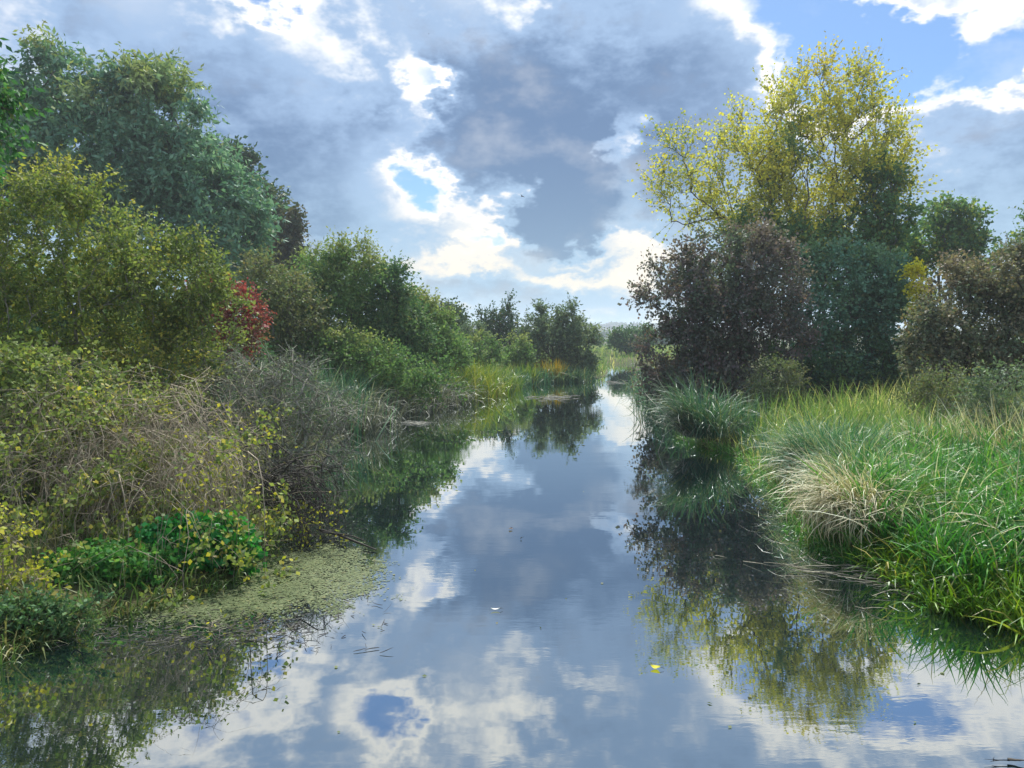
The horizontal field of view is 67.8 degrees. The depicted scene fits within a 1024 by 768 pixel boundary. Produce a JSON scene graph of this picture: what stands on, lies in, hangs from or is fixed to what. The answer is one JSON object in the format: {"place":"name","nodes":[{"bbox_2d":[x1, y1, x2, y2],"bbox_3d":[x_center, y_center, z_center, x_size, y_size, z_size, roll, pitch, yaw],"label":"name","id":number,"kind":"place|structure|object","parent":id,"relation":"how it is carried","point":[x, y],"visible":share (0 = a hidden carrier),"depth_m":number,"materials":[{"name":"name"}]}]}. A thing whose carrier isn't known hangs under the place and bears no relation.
{"place":"outdoors","nodes":[
{"label":"outdoors","id":0,"kind":"place"},
{"bbox_2d":[0,363,1023,767],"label":"water","id":1,"kind":"structure","parent":0,"point":[590,527],"depth_m":6.16,"materials":[{"name":"blue liquid"}]},
{"bbox_2d":[37,597,317,656],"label":"floating litter","id":2,"kind":"object","parent":1,"relation":"on","point":[245,631],"visible":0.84,"depth_m":6.45,"materials":[{"name":"grey plant"}]},
{"bbox_2d":[122,535,401,642],"bbox_3d":[-2.349,2.011,8.066,2.735,0.004,3.661,0,3,0],"label":"duckweed","id":3,"kind":"object","parent":1,"relation":"on","point":[270,602],"visible":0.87,"depth_m":7.51,"materials":[{"name":"green plant"}]},
{"bbox_2d":[160,555,390,659],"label":"floating twigs","id":4,"kind":"object","parent":1,"relation":"on","point":[283,623],"visible":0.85,"depth_m":6.53,"materials":[{"name":"brown plant"}]},
{"bbox_2d":[319,529,376,549],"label":"fallen branch","id":5,"kind":"object","parent":1,"relation":"on","point":[338,534],"visible":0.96,"depth_m":9.31,"materials":[{"name":"wood"}]},
{"bbox_2d":[397,421,433,424],"bbox_3d":[-2.848,1.128,22.326,1.108,0.066,1.155,0,3,0],"label":"weed raft","id":6,"kind":"object","parent":1,"relation":"on","point":[416,422],"visible":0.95,"depth_m":22.27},
{"bbox_2d":[525,394,579,400],"bbox_3d":[1.736,0.559,31.706,2.478,0.067,3.193,0,3,0],"label":"weed raft","id":7,"kind":"object","parent":1,"relation":"on","point":[551,397],"visible":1,"depth_m":31.74,"materials":[{"name":"grey plant"}]},
{"bbox_2d":[237,491,943,732],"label":"drifting leaves","id":8,"kind":"object","parent":1,"relation":"on","point":[424,675],"visible":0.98,"depth_m":5.78,"materials":[{"name":"yellow plant"}]},
{"bbox_2d":[599,380,627,384],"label":"weed raft","id":9,"kind":"object","parent":1,"relation":"on","point":[611,381],"visible":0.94,"depth_m":42.70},
{"bbox_2d":[715,554,915,608],"bbox_3d":[4.067,1.991,8.044,3.164,0.058,2.000,-1,4,-11],"label":"floating straw","id":10,"kind":"object","parent":1,"relation":"on","point":[803,567],"visible":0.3,"depth_m":7.98,"materials":[{"name":"beige plant"}]},
{"bbox_2d":[988,758,1023,761],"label":"floating stick","id":11,"kind":"object","parent":1,"relation":"on","point":[1010,759],"visible":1,"depth_m":4.48,"materials":[{"name":"grey wood"}]},
{"bbox_2d":[0,328,1023,654],"bbox_3d":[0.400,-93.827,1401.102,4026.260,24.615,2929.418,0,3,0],"label":"ground","id":12,"kind":"structure","parent":0,"point":[104,590],"depth_m":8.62,"materials":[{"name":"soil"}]},
{"bbox_2d":[0,38,54,207],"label":"ash tree","id":13,"kind":"object","parent":12,"relation":"on","point":[14,102],"visible":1,"depth_m":7.30,"materials":[{"name":"green plant"}]},
{"bbox_2d":[0,495,71,601],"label":"dogwood shrub","id":14,"kind":"object","parent":12,"relation":"on","point":[30,570],"visible":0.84,"depth_m":6.86,"materials":[{"name":"yellow plant"}]},
{"bbox_2d":[0,577,114,647],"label":"shore weeds","id":15,"kind":"object","parent":12,"relation":"on","point":[60,610],"visible":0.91,"depth_m":6.31,"materials":[{"name":"green plant"}]},
{"bbox_2d":[0,329,163,502],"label":"hawthorn shrub","id":16,"kind":"object","parent":12,"relation":"on","point":[11,369],"visible":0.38,"depth_m":9.84,"materials":[{"name":"green plant"}]},
{"bbox_2d":[0,138,169,457],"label":"sallow tree","id":17,"kind":"object","parent":12,"relation":"on","point":[12,284],"visible":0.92,"depth_m":12.23,"materials":[{"name":"green plant"}]},
{"bbox_2d":[40,533,182,592],"bbox_3d":[-3.984,1.851,7.542,1.540,0.707,0.888,0,3,0],"label":"nettle patch","id":18,"kind":"object","parent":12,"relation":"on","point":[109,567],"visible":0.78,"depth_m":7.33,"materials":[{"name":"green plant"}]},
{"bbox_2d":[0,20,291,322],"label":"willow tree","id":19,"kind":"object","parent":12,"relation":"on","point":[140,133],"visible":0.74,"depth_m":35.90,"materials":[{"name":"green plant"}]},
{"bbox_2d":[0,238,302,424],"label":"blackthorn hedge","id":20,"kind":"object","parent":12,"relation":"on","point":[129,346],"visible":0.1,"depth_m":18.34,"materials":[{"name":"green plant"}]},
{"bbox_2d":[49,199,262,446],"bbox_3d":[-6.316,-0.895,13.436,3.702,4.695,2.244,0,3,0],"label":"hawthorn shrub","id":21,"kind":"object","parent":12,"relation":"on","point":[171,330],"visible":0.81,"depth_m":13.20,"materials":[{"name":"green plant"}]},
{"bbox_2d":[0,336,330,629],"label":"bramble thicket","id":22,"kind":"object","parent":12,"relation":"on","point":[137,470],"visible":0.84,"depth_m":8.72,"materials":[{"name":"plant"}]},
{"bbox_2d":[0,451,332,669],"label":"waterline grass","id":23,"kind":"structure","parent":12,"relation":"on","point":[15,647],"depth_m":6.93,"materials":[{"name":"green plant"}]},
{"bbox_2d":[134,509,267,575],"bbox_3d":[-3.299,1.752,8.069,1.420,0.883,1.031,0,3,0],"label":"ivy mound","id":24,"kind":"object","parent":12,"relation":"on","point":[151,533],"visible":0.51,"depth_m":7.91,"materials":[{"name":"green plant"}]},
{"bbox_2d":[163,311,271,442],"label":"bare shrub","id":25,"kind":"object","parent":12,"relation":"on","point":[216,381],"visible":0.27,"depth_m":14.55,"materials":[{"name":"grey plant"}]},
{"bbox_2d":[170,273,276,445],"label":"spindle bush","id":26,"kind":"object","parent":12,"relation":"on","point":[242,288],"visible":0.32,"depth_m":15.33,"materials":[{"name":"red plant"}]},
{"bbox_2d":[192,135,303,285],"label":"oak tree","id":27,"kind":"object","parent":12,"relation":"on","point":[251,154],"visible":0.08,"depth_m":50.95,"materials":[{"name":"green plant"}]},
{"bbox_2d":[233,201,311,281],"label":"oak tree","id":28,"kind":"object","parent":12,"relation":"on","point":[293,231],"visible":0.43,"depth_m":48.89,"materials":[{"name":"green plant"}]},
{"bbox_2d":[227,241,338,402],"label":"rusty shrub","id":29,"kind":"object","parent":12,"relation":"on","point":[280,305],"visible":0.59,"depth_m":23.52,"materials":[{"name":"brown plant"}]},
{"bbox_2d":[195,333,376,495],"bbox_3d":[-3.661,0.678,12.210,3.123,3.031,2.510,0,3,0],"label":"twiggy shrub","id":30,"kind":"object","parent":12,"relation":"on","point":[302,424],"visible":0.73,"depth_m":12.03,"materials":[{"name":"grey plant"}]},
{"bbox_2d":[225,428,358,549],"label":"bush","id":31,"kind":"object","parent":12,"relation":"on","point":[301,496],"visible":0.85,"depth_m":9.41,"materials":[{"name":"brown plant"}]},
{"bbox_2d":[255,226,392,369],"bbox_3d":[-6.854,-2.492,26.901,5.540,6.242,4.246,0,3,0],"label":"willow bush","id":32,"kind":"object","parent":12,"relation":"on","point":[335,261],"visible":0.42,"depth_m":26.28,"materials":[{"name":"green plant"}]},
{"bbox_2d":[230,347,476,440],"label":"green reeds","id":33,"kind":"object","parent":12,"relation":"on","point":[350,381],"visible":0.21,"depth_m":20.49,"materials":[{"name":"green plant"}]},
{"bbox_2d":[262,317,475,414],"bbox_3d":[-4.913,-0.527,24.874,7.525,3.486,4.134,0,3,0],"label":"willow scrub","id":34,"kind":"object","parent":12,"relation":"on","point":[363,348],"visible":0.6,"depth_m":24.06,"materials":[{"name":"green plant"}]},
{"bbox_2d":[290,363,487,436],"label":"dead reeds","id":35,"kind":"object","parent":12,"relation":"on","point":[403,411],"visible":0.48,"depth_m":22.69,"materials":[{"name":"plant"}]},
{"bbox_2d":[330,249,451,379],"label":"willow bush","id":36,"kind":"object","parent":12,"relation":"on","point":[406,326],"visible":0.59,"depth_m":28.22,"materials":[{"name":"green plant"}]},
{"bbox_2d":[391,276,478,377],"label":"willow bush","id":37,"kind":"object","parent":12,"relation":"on","point":[445,317],"visible":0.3,"depth_m":31.59,"materials":[{"name":"green plant"}]},
{"bbox_2d":[435,296,471,344],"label":"hedge tree","id":38,"kind":"object","parent":12,"relation":"on","point":[465,317],"visible":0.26,"depth_m":57.55,"materials":[{"name":"green plant"}]},
{"bbox_2d":[455,319,496,352],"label":"bramble mound","id":39,"kind":"object","parent":12,"relation":"on","point":[468,327],"visible":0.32,"depth_m":46.70,"materials":[{"name":"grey plant"}]},
{"bbox_2d":[450,328,510,367],"bbox_3d":[-1.834,-1.542,39.999,3.646,2.937,2.608,0,3,0],"label":"bramble mound","id":40,"kind":"object","parent":12,"relation":"on","point":[497,353],"visible":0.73,"depth_m":39.76,"materials":[{"name":"green plant"}]},
{"bbox_2d":[426,354,539,402],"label":"yellow reeds","id":41,"kind":"object","parent":12,"relation":"on","point":[496,382],"visible":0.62,"depth_m":31.87,"materials":[{"name":"plant"}]},
{"bbox_2d":[471,288,522,366],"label":"thorn tree","id":42,"kind":"object","parent":12,"relation":"on","point":[502,327],"visible":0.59,"depth_m":51.36,"materials":[{"name":"green plant"}]},
{"bbox_2d":[408,350,608,397],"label":"rough meadow","id":43,"kind":"structure","parent":12,"relation":"on","point":[602,367],"depth_m":46.14,"materials":[{"name":"green plant"}]},
{"bbox_2d":[494,329,538,371],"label":"bramble mound","id":44,"kind":"object","parent":12,"relation":"on","point":[518,352],"visible":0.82,"depth_m":43.60,"materials":[{"name":"green plant"}]},
{"bbox_2d":[510,360,542,383],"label":"rush clump","id":45,"kind":"object","parent":12,"relation":"on","point":[532,370],"visible":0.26,"depth_m":41.05,"materials":[{"name":"green plant"}]},
{"bbox_2d":[497,359,601,386],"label":"dark rushes","id":46,"kind":"object","parent":12,"relation":"on","point":[570,377],"visible":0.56,"depth_m":42.62,"materials":[{"name":"green plant"}]},
{"bbox_2d":[532,358,570,381],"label":"rush clump","id":47,"kind":"object","parent":12,"relation":"on","point":[555,367],"visible":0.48,"depth_m":43.06,"materials":[{"name":"plant"}]},
{"bbox_2d":[511,292,608,376],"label":"waterside willow","id":48,"kind":"object","parent":12,"relation":"on","point":[567,338],"visible":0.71,"depth_m":46.21,"materials":[{"name":"green plant"}]},
{"bbox_2d":[376,321,762,328],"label":"hill wood","id":49,"kind":"object","parent":12,"relation":"on","point":[616,323],"visible":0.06,"depth_m":943.87,"materials":[{"name":"green plant"}]},
{"bbox_2d":[532,334,720,345],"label":"hedgerow","id":50,"kind":"object","parent":12,"relation":"on","point":[663,339],"visible":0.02,"depth_m":161.72,"materials":[{"name":"green plant"}]},
{"bbox_2d":[603,322,658,355],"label":"field bush","id":51,"kind":"object","parent":12,"relation":"on","point":[617,339],"visible":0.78,"depth_m":81.06,"materials":[{"name":"green plant"}]},
{"bbox_2d":[576,343,689,364],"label":"meadow","id":52,"kind":"structure","parent":12,"relation":"on","point":[603,348],"depth_m":81.34,"materials":[{"name":"green plant"}]},
{"bbox_2d":[470,329,862,336],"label":"distant wood","id":53,"kind":"object","parent":12,"relation":"on","point":[605,332],"visible":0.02,"depth_m":416.41,"materials":[{"name":"green plant"}]},
{"bbox_2d":[618,367,718,434],"bbox_3d":[5.889,0.198,31.610,3.400,2.004,26.358,0,3,6],"label":"fringe","id":54,"kind":"object","parent":12,"relation":"on","point":[647,405],"visible":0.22,"depth_m":23.68,"materials":[{"name":"green plant"}]},
{"bbox_2d":[627,362,797,453],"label":"sedge tussock","id":55,"kind":"object","parent":12,"relation":"on","point":[695,420],"visible":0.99,"depth_m":16.91,"materials":[{"name":"green plant"}]},
{"bbox_2d":[617,212,827,407],"bbox_3d":[6.612,-2.052,23.856,6.610,6.540,4.134,0,3,0],"label":"hawthorn tree","id":56,"kind":"object","parent":12,"relation":"on","point":[728,292],"visible":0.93,"depth_m":23.18,"materials":[{"name":"brown plant"}]},
{"bbox_2d":[682,388,778,437],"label":"sedge tussock","id":57,"kind":"object","parent":12,"relation":"on","point":[748,412],"visible":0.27,"depth_m":17.89,"materials":[{"name":"green plant"}]},
{"bbox_2d":[734,350,814,414],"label":"scrub","id":58,"kind":"object","parent":12,"relation":"on","point":[791,382],"visible":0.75,"depth_m":19.88,"materials":[{"name":"green plant"}]},
{"bbox_2d":[627,31,948,361],"bbox_3d":[10.727,-6.798,30.607,12.334,14.295,5.488,0,3,0],"label":"aspen tree","id":59,"kind":"object","parent":12,"relation":"on","point":[840,122],"visible":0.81,"depth_m":29.87,"materials":[{"name":"yellow plant"}]},
{"bbox_2d":[671,430,950,613],"bbox_3d":[4.154,1.673,13.052,1.273,0.707,12.396,0,3,3],"label":"waterline sedge","id":60,"kind":"object","parent":12,"relation":"on","point":[819,542],"visible":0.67,"depth_m":9.70,"materials":[{"name":"green plant"}]},
{"bbox_2d":[723,407,914,537],"bbox_3d":[5.564,1.161,14.684,2.626,1.149,12.210,1,4,9],"label":"bank sedge","id":61,"kind":"object","parent":12,"relation":"on","point":[764,452],"visible":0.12,"depth_m":14.28,"materials":[{"name":"green plant"}]},
{"bbox_2d":[710,106,931,361],"bbox_3d":[12.054,-5.284,29.798,8.470,11.149,4.039,0,3,0],"label":"green aspen tree","id":62,"kind":"object","parent":12,"relation":"on","point":[890,227],"visible":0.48,"depth_m":29.01,"materials":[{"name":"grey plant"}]},
{"bbox_2d":[738,400,913,487],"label":"sedge tussock","id":63,"kind":"object","parent":12,"relation":"on","point":[794,441],"visible":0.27,"depth_m":12.49,"materials":[{"name":"green plant"}]},
{"bbox_2d":[648,328,1023,399],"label":"blackthorn hedge","id":64,"kind":"object","parent":12,"relation":"on","point":[891,374],"visible":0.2,"depth_m":25.45,"materials":[{"name":"green plant"}]},
{"bbox_2d":[756,416,939,511],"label":"sedge tussock","id":65,"kind":"object","parent":12,"relation":"on","point":[833,466],"visible":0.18,"depth_m":10.57,"materials":[{"name":"green plant"}]},
{"bbox_2d":[785,410,915,467],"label":"sedge tussock","id":66,"kind":"object","parent":12,"relation":"on","point":[874,438],"visible":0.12,"depth_m":12.17,"materials":[{"name":"green plant"}]},
{"bbox_2d":[778,228,925,394],"bbox_3d":[11.960,-2.395,26.991,5.378,6.089,3.817,0,3,0],"label":"sallow tree","id":67,"kind":"object","parent":12,"relation":"on","point":[865,303],"visible":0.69,"depth_m":26.14,"materials":[{"name":"green plant"}]},
{"bbox_2d":[700,380,1022,551],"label":"meadow grass","id":68,"kind":"structure","parent":12,"relation":"on","point":[836,536],"depth_m":16.62,"materials":[{"name":"green plant"}]},
{"bbox_2d":[770,437,957,562],"bbox_3d":[4.196,1.361,9.121,2.166,1.514,2.609,-1,4,-17],"label":"sedge tussock","id":69,"kind":"object","parent":12,"relation":"on","point":[845,505],"visible":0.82,"depth_m":8.89,"materials":[{"name":"plant"}]},
{"bbox_2d":[738,374,1023,452],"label":"tall grass","id":70,"kind":"structure","parent":12,"relation":"on","point":[844,406],"depth_m":17.21,"materials":[{"name":"green plant"}]},
{"bbox_2d":[784,401,1023,604],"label":"sedge bed","id":71,"kind":"object","parent":12,"relation":"on","point":[1010,516],"visible":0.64,"depth_m":8.46,"materials":[{"name":"green plant"}]},
{"bbox_2d":[785,412,1023,593],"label":"dead sedge","id":72,"kind":"object","parent":12,"relation":"on","point":[955,497],"visible":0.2,"depth_m":8.43,"materials":[{"name":"plant"}]},
{"bbox_2d":[807,398,1023,532],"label":"sedge spikes","id":73,"kind":"object","parent":12,"relation":"on","point":[1020,445],"visible":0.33,"depth_m":10.26,"materials":[{"name":"green plant"}]},
{"bbox_2d":[895,256,938,387],"bbox_3d":[13.226,-1.835,24.897,1.134,4.614,1.242,-2,4,-24],"label":"gold sapling","id":74,"kind":"object","parent":12,"relation":"on","point":[911,271],"visible":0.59,"depth_m":24.78,"materials":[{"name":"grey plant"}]},
{"bbox_2d":[839,505,1023,641],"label":"water grass","id":75,"kind":"structure","parent":12,"relation":"on","point":[993,605],"depth_m":6.98,"materials":[{"name":"green plant"}]},
{"bbox_2d":[881,401,998,450],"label":"sedge tussock","id":76,"kind":"object","parent":12,"relation":"on","point":[937,426],"visible":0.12,"depth_m":13.01,"materials":[{"name":"green plant"}]},
{"bbox_2d":[888,357,995,421],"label":"scrub","id":77,"kind":"object","parent":12,"relation":"on","point":[929,384],"visible":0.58,"depth_m":15.87,"materials":[{"name":"green plant"}]},
{"bbox_2d":[892,189,1003,331],"bbox_3d":[20.102,-4.682,35.790,5.740,8.795,3.623,0,3,0],"label":"poplar tree","id":78,"kind":"object","parent":12,"relation":"on","point":[951,229],"visible":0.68,"depth_m":34.93,"materials":[{"name":"green plant"}]},
{"bbox_2d":[890,233,1023,398],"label":"hawthorn tree","id":79,"kind":"object","parent":12,"relation":"on","point":[1004,306],"visible":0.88,"depth_m":19.49,"materials":[{"name":"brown plant"}]},
{"bbox_2d":[930,392,1023,459],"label":"pale reed clump","id":80,"kind":"object","parent":12,"relation":"on","point":[994,426],"visible":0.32,"depth_m":12.23,"materials":[{"name":"green plant"}]},
{"bbox_2d":[938,352,1023,439],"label":"scrub","id":81,"kind":"object","parent":12,"relation":"on","point":[984,388],"visible":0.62,"depth_m":13.03,"materials":[{"name":"green plant"}]},
{"bbox_2d":[983,201,1023,284],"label":"poplar tree","id":82,"kind":"object","parent":12,"relation":"on","point":[1015,234],"visible":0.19,"depth_m":30.20,"materials":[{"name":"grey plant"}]},
{"bbox_2d":[0,0,1023,328],"label":"sky","id":83,"kind":"structure","parent":0,"point":[432,143],"materials":[{"name":"blue"}]}
]}

